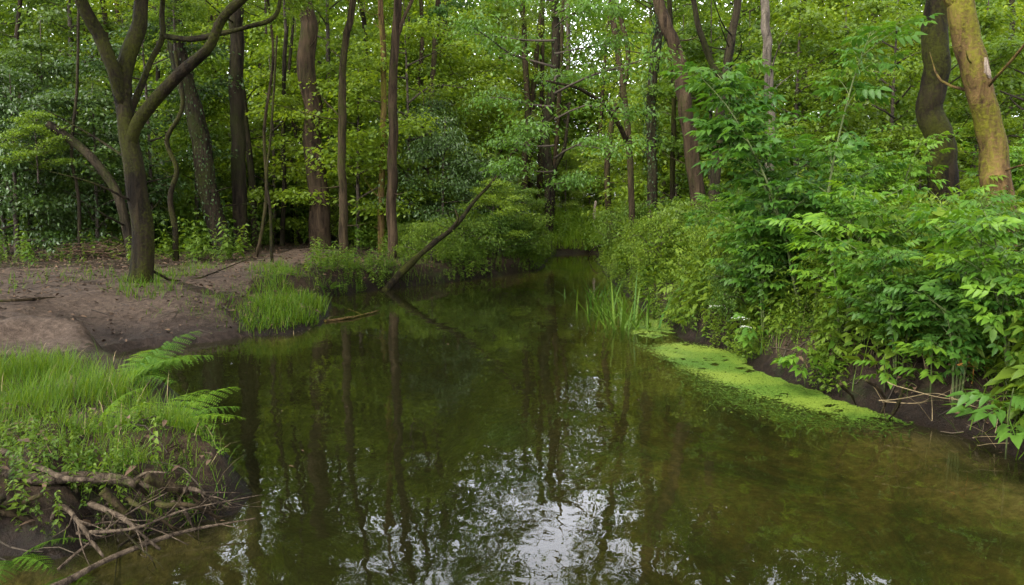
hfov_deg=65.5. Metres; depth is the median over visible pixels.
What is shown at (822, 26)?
understorey tree
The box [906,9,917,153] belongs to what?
distant tree
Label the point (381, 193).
slim tree
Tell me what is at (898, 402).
bank root
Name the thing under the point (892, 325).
elder shrub
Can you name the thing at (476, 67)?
leafy tree
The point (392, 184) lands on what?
slim tree
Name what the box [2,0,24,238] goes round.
distant tree
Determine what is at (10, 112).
holly bush
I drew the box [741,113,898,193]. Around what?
elder shrub
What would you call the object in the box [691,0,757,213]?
forked tree
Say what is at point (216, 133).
understorey tree
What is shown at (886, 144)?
hazel bush
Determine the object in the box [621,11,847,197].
understorey tree
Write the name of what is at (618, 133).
understorey tree
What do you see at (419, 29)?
understorey tree
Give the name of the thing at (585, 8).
oak tree
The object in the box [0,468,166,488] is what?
exposed root
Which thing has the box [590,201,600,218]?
dead stump
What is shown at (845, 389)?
bank root
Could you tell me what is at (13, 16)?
leafy tree
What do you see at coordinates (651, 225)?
bank bush
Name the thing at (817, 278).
bank bush
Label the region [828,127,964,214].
elder shrub
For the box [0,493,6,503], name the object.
exposed root
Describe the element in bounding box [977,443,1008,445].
dry stem
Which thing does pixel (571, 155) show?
clearing bush
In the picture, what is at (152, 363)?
fern
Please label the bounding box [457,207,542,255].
bush
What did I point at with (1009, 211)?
elder shrub
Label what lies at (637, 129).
understorey tree
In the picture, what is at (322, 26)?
leafy tree
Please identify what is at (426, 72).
understorey tree
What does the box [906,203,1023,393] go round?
elder shrub
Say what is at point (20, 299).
path root
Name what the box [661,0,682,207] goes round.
slim tree
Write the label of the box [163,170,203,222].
hazel bush
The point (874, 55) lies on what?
distant tree
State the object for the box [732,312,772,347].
white-flowered cow parsley
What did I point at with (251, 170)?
straight tree
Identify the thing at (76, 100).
young tree
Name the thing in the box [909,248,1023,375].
bank bush
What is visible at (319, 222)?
old tree
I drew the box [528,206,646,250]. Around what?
meadow grass
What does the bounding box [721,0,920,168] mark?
leafy tree
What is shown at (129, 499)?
exposed root
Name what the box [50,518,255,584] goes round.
dead branch
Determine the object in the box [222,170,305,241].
hazel bush
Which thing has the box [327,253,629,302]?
water
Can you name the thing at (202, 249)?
ground cover
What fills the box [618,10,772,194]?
leafy tree
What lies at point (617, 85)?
leafy tree
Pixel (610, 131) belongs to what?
slim tree
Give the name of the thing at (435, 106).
holly bush
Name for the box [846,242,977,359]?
bank bush
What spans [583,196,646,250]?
bush
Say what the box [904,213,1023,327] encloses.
elder shrub
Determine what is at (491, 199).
hawthorn bush
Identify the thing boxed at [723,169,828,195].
hazel bush
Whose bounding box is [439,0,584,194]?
leafy tree
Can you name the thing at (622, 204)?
hazel bush
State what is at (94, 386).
grass
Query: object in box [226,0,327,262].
young tree
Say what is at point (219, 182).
hazel bush
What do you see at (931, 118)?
dark tree
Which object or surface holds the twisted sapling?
on the ground at (552, 449)
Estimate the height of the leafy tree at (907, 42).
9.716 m
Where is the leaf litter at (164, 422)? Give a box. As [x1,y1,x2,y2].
[0,242,1022,537]
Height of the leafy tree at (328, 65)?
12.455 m
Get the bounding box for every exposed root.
[0,448,127,481]
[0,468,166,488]
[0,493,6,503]
[0,507,34,525]
[21,493,43,504]
[41,488,79,519]
[53,503,104,565]
[84,509,135,544]
[87,500,160,557]
[98,487,138,545]
[101,502,109,549]
[116,474,185,535]
[134,478,148,501]
[143,471,215,508]
[154,497,232,519]
[169,498,199,544]
[180,486,237,527]
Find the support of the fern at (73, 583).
on the ground at (552, 449)
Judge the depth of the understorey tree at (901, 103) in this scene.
23.66 m
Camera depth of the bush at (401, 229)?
20.60 m
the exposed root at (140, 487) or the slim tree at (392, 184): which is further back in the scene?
the slim tree at (392, 184)
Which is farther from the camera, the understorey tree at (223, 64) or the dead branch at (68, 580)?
the understorey tree at (223, 64)
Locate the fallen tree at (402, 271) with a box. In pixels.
[381,103,569,293]
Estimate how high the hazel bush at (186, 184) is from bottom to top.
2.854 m
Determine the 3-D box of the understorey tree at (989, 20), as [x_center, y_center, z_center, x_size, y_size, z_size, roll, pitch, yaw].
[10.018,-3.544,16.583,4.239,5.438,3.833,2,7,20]
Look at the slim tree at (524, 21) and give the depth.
30.68 m
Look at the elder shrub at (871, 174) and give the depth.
9.18 m
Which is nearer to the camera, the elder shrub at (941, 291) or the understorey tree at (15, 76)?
the elder shrub at (941, 291)
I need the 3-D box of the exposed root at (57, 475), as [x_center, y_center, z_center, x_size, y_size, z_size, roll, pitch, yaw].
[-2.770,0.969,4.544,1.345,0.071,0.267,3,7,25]
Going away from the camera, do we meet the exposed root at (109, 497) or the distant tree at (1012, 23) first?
the exposed root at (109, 497)
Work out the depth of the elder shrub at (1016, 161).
10.10 m
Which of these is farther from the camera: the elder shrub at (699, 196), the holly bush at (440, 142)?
the holly bush at (440, 142)
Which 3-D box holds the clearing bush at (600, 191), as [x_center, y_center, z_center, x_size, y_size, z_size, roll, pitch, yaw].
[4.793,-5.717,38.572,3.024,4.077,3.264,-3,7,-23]
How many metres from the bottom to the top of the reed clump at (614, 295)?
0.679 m
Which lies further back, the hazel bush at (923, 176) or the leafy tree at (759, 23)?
the leafy tree at (759, 23)
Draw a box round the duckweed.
[631,319,912,424]
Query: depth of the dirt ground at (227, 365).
10.73 m
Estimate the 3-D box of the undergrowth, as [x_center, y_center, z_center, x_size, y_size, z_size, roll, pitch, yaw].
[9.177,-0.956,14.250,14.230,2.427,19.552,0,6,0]
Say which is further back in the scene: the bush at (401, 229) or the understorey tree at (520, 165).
the understorey tree at (520, 165)
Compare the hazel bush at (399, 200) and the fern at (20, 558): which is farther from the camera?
the hazel bush at (399, 200)
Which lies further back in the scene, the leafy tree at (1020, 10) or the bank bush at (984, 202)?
the leafy tree at (1020, 10)
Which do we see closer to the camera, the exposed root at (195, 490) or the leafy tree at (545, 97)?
the exposed root at (195, 490)
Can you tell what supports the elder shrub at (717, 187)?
on the ground at (552, 449)
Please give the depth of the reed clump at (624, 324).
11.72 m
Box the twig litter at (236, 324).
[0,250,993,584]
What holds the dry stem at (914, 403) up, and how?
on the ground at (552, 449)
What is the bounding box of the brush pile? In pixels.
[6,236,189,261]
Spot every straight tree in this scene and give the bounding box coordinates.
[205,0,254,250]
[243,4,302,246]
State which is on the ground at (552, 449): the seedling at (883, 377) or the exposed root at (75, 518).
the seedling at (883, 377)
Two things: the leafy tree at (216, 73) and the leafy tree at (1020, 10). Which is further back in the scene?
the leafy tree at (216, 73)
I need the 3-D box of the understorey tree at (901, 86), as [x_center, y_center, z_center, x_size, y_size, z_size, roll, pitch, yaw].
[9.149,-4.521,21.785,7.166,6.256,6.282,3,7,25]
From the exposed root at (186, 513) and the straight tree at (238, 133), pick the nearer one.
the exposed root at (186, 513)
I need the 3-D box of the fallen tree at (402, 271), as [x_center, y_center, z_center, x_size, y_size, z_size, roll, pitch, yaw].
[-1.367,-2.629,20.191,2.405,4.840,7.377,5,8,38]
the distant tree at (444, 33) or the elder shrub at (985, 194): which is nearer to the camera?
the elder shrub at (985, 194)
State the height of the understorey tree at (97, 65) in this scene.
6.796 m
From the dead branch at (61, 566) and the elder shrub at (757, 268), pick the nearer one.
the dead branch at (61, 566)
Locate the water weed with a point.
(759, 404)
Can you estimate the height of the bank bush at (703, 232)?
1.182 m
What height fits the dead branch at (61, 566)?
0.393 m
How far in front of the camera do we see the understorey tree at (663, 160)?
24.37 m
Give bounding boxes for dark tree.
[504,0,573,232]
[915,0,1002,210]
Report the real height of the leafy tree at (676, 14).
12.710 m
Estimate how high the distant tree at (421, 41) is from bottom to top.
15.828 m
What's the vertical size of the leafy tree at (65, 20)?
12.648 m
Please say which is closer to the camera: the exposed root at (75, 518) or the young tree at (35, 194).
the exposed root at (75, 518)
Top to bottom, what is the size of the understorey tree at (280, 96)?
6.060 m
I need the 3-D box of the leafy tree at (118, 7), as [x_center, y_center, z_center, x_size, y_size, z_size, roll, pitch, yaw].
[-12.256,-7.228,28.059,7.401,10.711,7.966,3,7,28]
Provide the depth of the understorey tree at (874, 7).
17.38 m
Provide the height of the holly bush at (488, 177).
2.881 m
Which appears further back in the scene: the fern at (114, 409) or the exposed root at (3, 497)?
the fern at (114, 409)
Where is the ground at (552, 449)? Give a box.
[0,195,1023,584]
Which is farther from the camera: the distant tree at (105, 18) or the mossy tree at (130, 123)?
the distant tree at (105, 18)
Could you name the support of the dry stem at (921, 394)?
on the ground at (552, 449)
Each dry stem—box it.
[879,393,980,407]
[884,398,948,403]
[887,381,978,400]
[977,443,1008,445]
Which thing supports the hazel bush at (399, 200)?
on the ground at (552, 449)
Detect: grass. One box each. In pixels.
[0,252,1023,543]
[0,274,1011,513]
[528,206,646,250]
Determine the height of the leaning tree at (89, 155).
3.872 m
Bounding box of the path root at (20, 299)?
[0,297,54,301]
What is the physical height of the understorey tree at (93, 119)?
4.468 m
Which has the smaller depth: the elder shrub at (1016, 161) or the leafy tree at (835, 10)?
the elder shrub at (1016, 161)
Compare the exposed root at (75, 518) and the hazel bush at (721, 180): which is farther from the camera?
the hazel bush at (721, 180)
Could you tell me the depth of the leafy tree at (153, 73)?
30.18 m
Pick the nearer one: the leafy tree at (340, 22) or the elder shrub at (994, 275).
the elder shrub at (994, 275)
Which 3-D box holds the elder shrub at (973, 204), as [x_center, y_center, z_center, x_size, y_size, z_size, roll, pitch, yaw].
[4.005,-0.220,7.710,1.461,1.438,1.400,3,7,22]
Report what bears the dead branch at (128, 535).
in the water
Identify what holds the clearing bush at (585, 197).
on the ground at (552, 449)
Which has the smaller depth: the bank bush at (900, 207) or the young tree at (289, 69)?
the bank bush at (900, 207)
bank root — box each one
[839,382,863,404]
[864,379,887,430]
[877,384,905,420]
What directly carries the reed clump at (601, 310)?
in the water
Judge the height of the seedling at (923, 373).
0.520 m
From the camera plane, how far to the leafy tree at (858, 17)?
32.72 m
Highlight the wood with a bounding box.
[0,0,1023,233]
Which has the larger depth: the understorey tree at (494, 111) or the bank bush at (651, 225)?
the understorey tree at (494, 111)
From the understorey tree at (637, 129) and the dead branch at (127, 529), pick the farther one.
the understorey tree at (637, 129)
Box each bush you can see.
[0,50,119,246]
[0,74,127,258]
[36,127,175,248]
[147,166,194,237]
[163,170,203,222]
[186,166,267,232]
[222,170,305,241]
[258,185,308,238]
[290,136,372,240]
[330,178,377,242]
[349,170,447,249]
[350,94,485,233]
[363,117,505,250]
[378,222,431,256]
[392,218,465,260]
[420,212,517,255]
[450,158,540,242]
[452,178,539,254]
[453,149,525,220]
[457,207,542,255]
[486,184,548,247]
[494,211,561,258]
[506,196,568,232]
[541,145,593,210]
[560,146,617,209]
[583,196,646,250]
[585,142,641,204]
[599,193,666,223]
[605,215,670,269]
[614,209,695,278]
[617,195,710,255]
[638,150,708,210]
[662,217,736,293]
[667,186,759,261]
[688,249,789,322]
[702,150,778,213]
[702,188,849,276]
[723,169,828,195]
[779,213,944,320]
[824,122,926,198]
[842,189,984,265]
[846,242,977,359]
[876,146,976,199]
[887,111,1023,198]
[908,185,1023,251]
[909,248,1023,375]
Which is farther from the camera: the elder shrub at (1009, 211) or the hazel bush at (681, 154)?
the hazel bush at (681, 154)
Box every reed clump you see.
[554,276,636,305]
[573,269,679,341]
[576,282,660,322]
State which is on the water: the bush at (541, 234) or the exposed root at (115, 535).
the exposed root at (115, 535)
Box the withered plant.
[957,356,988,383]
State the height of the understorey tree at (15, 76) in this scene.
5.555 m
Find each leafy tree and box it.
[0,0,86,223]
[0,0,102,201]
[0,0,189,218]
[1,9,221,191]
[43,0,261,209]
[154,1,263,205]
[182,0,354,238]
[196,0,431,239]
[220,20,346,213]
[293,2,445,179]
[333,0,511,204]
[380,0,522,182]
[388,49,537,160]
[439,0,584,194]
[507,26,598,187]
[516,47,596,195]
[552,81,628,194]
[553,72,635,197]
[557,0,728,206]
[558,70,602,194]
[582,15,670,195]
[595,0,826,165]
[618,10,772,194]
[684,0,848,152]
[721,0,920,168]
[779,0,985,165]
[783,5,902,145]
[836,37,956,141]
[854,0,1023,189]
[945,0,1023,151]
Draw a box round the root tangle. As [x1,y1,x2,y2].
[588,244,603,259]
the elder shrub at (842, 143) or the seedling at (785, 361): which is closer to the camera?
the seedling at (785, 361)
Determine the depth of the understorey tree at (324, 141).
31.93 m
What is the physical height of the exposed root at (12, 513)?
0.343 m
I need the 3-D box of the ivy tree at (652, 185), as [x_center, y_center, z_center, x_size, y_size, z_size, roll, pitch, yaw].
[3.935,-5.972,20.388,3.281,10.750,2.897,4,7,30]
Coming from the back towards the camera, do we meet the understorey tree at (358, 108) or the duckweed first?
the understorey tree at (358, 108)
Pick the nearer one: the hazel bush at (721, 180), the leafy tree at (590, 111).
the hazel bush at (721, 180)
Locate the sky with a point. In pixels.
(479, 0)
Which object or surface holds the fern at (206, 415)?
on the ground at (552, 449)
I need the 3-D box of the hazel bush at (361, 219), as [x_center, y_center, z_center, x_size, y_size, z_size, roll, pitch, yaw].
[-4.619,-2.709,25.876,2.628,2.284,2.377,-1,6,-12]
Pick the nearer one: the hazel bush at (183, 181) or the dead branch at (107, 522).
the dead branch at (107, 522)
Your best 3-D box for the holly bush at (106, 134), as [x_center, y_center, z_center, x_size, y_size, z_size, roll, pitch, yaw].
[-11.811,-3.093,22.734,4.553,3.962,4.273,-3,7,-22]
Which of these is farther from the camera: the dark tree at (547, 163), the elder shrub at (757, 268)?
the dark tree at (547, 163)
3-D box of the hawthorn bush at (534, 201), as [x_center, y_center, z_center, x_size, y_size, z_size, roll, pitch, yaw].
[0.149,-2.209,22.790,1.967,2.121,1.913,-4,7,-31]
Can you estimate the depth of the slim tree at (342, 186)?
19.03 m
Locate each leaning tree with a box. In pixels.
[0,110,164,259]
[621,0,705,209]
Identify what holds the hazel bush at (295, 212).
on the ground at (552, 449)
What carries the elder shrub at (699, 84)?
on the ground at (552, 449)
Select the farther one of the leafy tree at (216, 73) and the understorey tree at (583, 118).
the understorey tree at (583, 118)
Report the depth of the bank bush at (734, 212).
11.28 m
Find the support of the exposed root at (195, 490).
attached to the ground at (552, 449)
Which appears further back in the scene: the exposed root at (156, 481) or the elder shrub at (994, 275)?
the elder shrub at (994, 275)
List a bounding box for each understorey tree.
[0,20,144,225]
[0,62,110,253]
[0,85,195,250]
[29,8,256,234]
[132,0,303,209]
[135,35,275,235]
[181,55,337,243]
[208,20,367,239]
[251,68,451,248]
[286,39,378,216]
[293,0,517,244]
[364,45,484,200]
[371,14,521,208]
[436,92,541,215]
[482,125,543,193]
[515,67,605,198]
[572,97,708,215]
[581,15,739,215]
[592,95,659,198]
[613,0,809,212]
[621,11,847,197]
[698,0,904,212]
[728,11,967,184]
[775,0,1019,204]
[811,0,1023,199]
[888,0,1023,206]
[918,31,1023,195]
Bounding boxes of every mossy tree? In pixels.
[38,0,281,283]
[929,0,1023,250]
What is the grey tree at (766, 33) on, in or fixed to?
on the ground at (552, 449)
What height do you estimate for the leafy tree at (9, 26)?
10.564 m
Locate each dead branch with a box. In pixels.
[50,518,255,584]
[57,487,182,570]
[76,476,266,556]
[85,521,195,544]
[105,511,164,575]
[118,484,243,546]
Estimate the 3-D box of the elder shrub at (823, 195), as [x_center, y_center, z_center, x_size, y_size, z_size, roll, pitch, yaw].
[3.922,-0.333,8.003,1.556,1.531,1.298,4,7,30]
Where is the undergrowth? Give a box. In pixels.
[596,175,1023,432]
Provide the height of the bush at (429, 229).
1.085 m
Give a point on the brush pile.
(102, 249)
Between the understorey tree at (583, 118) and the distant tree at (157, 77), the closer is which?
the distant tree at (157, 77)
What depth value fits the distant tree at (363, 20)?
29.05 m
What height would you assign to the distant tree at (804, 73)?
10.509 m
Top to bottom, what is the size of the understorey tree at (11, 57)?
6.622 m
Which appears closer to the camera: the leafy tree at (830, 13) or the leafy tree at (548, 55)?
the leafy tree at (830, 13)
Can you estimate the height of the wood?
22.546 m
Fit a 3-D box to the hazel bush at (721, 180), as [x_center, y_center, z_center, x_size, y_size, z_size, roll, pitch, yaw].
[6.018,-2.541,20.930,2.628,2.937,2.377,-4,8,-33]
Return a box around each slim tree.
[284,0,365,258]
[349,0,386,250]
[372,0,413,259]
[490,0,551,207]
[591,0,637,247]
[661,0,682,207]
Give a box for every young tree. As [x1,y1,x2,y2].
[17,146,92,251]
[65,9,99,257]
[211,0,317,257]
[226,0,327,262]
[256,4,290,245]
[257,0,324,242]
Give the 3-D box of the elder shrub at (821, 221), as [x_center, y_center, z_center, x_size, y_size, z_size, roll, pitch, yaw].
[3.474,-0.319,8.021,1.874,1.628,1.680,1,6,9]
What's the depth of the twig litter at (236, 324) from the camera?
11.12 m
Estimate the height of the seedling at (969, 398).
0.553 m
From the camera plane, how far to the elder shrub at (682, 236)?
14.09 m
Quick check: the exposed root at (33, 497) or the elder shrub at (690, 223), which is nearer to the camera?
the exposed root at (33, 497)
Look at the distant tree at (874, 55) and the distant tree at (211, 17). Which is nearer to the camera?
the distant tree at (874, 55)
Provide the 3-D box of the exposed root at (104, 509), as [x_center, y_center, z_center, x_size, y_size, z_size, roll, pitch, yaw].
[-2.000,1.231,4.176,0.292,0.209,0.552,-5,8,-40]
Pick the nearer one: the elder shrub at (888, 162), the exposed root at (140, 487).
the exposed root at (140, 487)
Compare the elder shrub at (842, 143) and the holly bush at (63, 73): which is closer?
the elder shrub at (842, 143)
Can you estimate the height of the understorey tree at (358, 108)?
5.362 m
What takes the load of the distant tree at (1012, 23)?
on the ground at (552, 449)
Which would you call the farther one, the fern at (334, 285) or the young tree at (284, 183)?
the young tree at (284, 183)
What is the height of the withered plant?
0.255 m
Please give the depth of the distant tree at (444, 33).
31.98 m
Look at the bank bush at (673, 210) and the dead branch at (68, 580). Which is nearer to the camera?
the dead branch at (68, 580)
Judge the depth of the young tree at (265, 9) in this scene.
19.61 m
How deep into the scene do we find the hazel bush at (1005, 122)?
14.66 m
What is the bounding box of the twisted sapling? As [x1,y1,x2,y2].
[119,0,218,260]
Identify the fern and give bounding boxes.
[0,538,87,584]
[44,574,99,584]
[97,387,163,433]
[117,331,213,387]
[155,387,245,454]
[323,282,348,289]
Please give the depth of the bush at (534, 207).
30.94 m
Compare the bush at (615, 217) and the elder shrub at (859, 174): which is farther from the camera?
the bush at (615, 217)
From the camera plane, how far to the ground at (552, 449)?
6.72 m
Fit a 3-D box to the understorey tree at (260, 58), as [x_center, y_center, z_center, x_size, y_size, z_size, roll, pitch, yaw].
[-7.719,-5.763,28.380,6.274,7.826,7.082,0,6,-1]
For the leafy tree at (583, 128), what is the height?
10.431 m
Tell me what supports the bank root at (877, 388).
attached to the ground at (552, 449)
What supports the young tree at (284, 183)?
on the ground at (552, 449)
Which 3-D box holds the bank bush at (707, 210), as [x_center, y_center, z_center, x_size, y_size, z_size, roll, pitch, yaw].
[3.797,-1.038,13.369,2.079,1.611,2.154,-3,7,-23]
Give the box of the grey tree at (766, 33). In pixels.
[760,0,793,195]
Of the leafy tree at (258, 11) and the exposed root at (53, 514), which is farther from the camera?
the leafy tree at (258, 11)
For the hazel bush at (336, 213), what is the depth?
26.68 m
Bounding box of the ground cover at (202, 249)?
[0,155,960,534]
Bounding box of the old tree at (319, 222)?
[284,1,336,249]
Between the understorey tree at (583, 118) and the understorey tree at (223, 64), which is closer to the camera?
the understorey tree at (223, 64)
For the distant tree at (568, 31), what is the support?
on the ground at (552, 449)
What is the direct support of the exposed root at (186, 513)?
attached to the ground at (552, 449)
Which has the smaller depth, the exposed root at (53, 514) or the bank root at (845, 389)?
the exposed root at (53, 514)
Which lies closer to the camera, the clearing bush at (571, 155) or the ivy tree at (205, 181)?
the ivy tree at (205, 181)
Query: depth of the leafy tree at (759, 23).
33.54 m
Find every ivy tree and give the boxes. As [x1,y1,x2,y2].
[149,0,272,254]
[610,0,687,217]
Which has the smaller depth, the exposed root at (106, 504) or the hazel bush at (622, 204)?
the exposed root at (106, 504)
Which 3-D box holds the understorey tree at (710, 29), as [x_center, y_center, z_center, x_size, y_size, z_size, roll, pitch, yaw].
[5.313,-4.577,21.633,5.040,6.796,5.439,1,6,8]
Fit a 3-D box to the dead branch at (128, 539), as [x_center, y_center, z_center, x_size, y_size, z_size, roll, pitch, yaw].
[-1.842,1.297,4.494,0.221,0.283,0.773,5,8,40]
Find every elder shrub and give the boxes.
[658,13,941,322]
[665,222,694,256]
[681,210,737,263]
[684,210,818,333]
[693,193,800,261]
[700,110,912,316]
[709,174,855,278]
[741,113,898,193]
[764,179,962,342]
[806,237,970,377]
[816,169,901,219]
[817,182,996,330]
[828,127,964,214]
[844,144,923,206]
[848,194,1015,301]
[878,248,1023,407]
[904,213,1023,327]
[906,190,1015,246]
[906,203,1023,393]
[961,134,1023,213]
[971,198,1023,253]
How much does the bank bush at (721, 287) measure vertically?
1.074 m
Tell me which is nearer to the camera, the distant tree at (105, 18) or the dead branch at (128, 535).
the dead branch at (128, 535)
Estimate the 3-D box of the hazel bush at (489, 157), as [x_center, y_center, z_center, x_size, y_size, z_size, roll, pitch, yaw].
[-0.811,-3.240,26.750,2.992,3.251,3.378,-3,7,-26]
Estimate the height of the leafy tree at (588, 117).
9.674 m
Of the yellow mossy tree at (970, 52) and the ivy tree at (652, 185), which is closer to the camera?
the yellow mossy tree at (970, 52)
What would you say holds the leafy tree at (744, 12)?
on the ground at (552, 449)
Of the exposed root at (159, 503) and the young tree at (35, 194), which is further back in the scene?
the young tree at (35, 194)
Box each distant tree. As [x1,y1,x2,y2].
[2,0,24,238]
[73,0,110,199]
[144,3,160,206]
[200,0,212,215]
[355,0,378,239]
[412,0,423,202]
[439,0,452,105]
[562,3,577,206]
[792,0,808,167]
[871,2,886,189]
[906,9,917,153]
[1005,0,1017,145]
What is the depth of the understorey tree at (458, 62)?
29.67 m
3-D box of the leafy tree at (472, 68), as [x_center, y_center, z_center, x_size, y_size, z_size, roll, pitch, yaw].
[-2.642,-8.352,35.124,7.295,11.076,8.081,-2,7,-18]
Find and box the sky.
[13,0,1018,195]
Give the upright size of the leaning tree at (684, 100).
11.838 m
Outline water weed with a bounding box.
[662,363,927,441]
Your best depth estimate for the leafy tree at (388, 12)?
29.85 m
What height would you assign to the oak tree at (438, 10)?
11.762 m
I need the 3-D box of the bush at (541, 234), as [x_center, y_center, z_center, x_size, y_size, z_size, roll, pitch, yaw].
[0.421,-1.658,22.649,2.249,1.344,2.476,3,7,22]
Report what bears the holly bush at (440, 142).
on the ground at (552, 449)
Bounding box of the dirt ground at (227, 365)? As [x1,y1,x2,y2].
[0,248,337,432]
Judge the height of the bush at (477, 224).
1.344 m
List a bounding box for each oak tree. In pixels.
[409,0,491,203]
[435,0,689,265]
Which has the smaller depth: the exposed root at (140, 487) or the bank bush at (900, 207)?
the exposed root at (140, 487)
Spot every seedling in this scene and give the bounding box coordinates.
[770,347,840,386]
[849,346,913,392]
[890,341,976,398]
[943,388,1023,458]
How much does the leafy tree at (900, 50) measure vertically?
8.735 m
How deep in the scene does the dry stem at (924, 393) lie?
6.04 m
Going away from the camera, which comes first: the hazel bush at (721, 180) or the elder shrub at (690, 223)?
the elder shrub at (690, 223)
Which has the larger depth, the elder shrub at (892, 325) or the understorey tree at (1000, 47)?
the understorey tree at (1000, 47)
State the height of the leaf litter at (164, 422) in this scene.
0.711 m

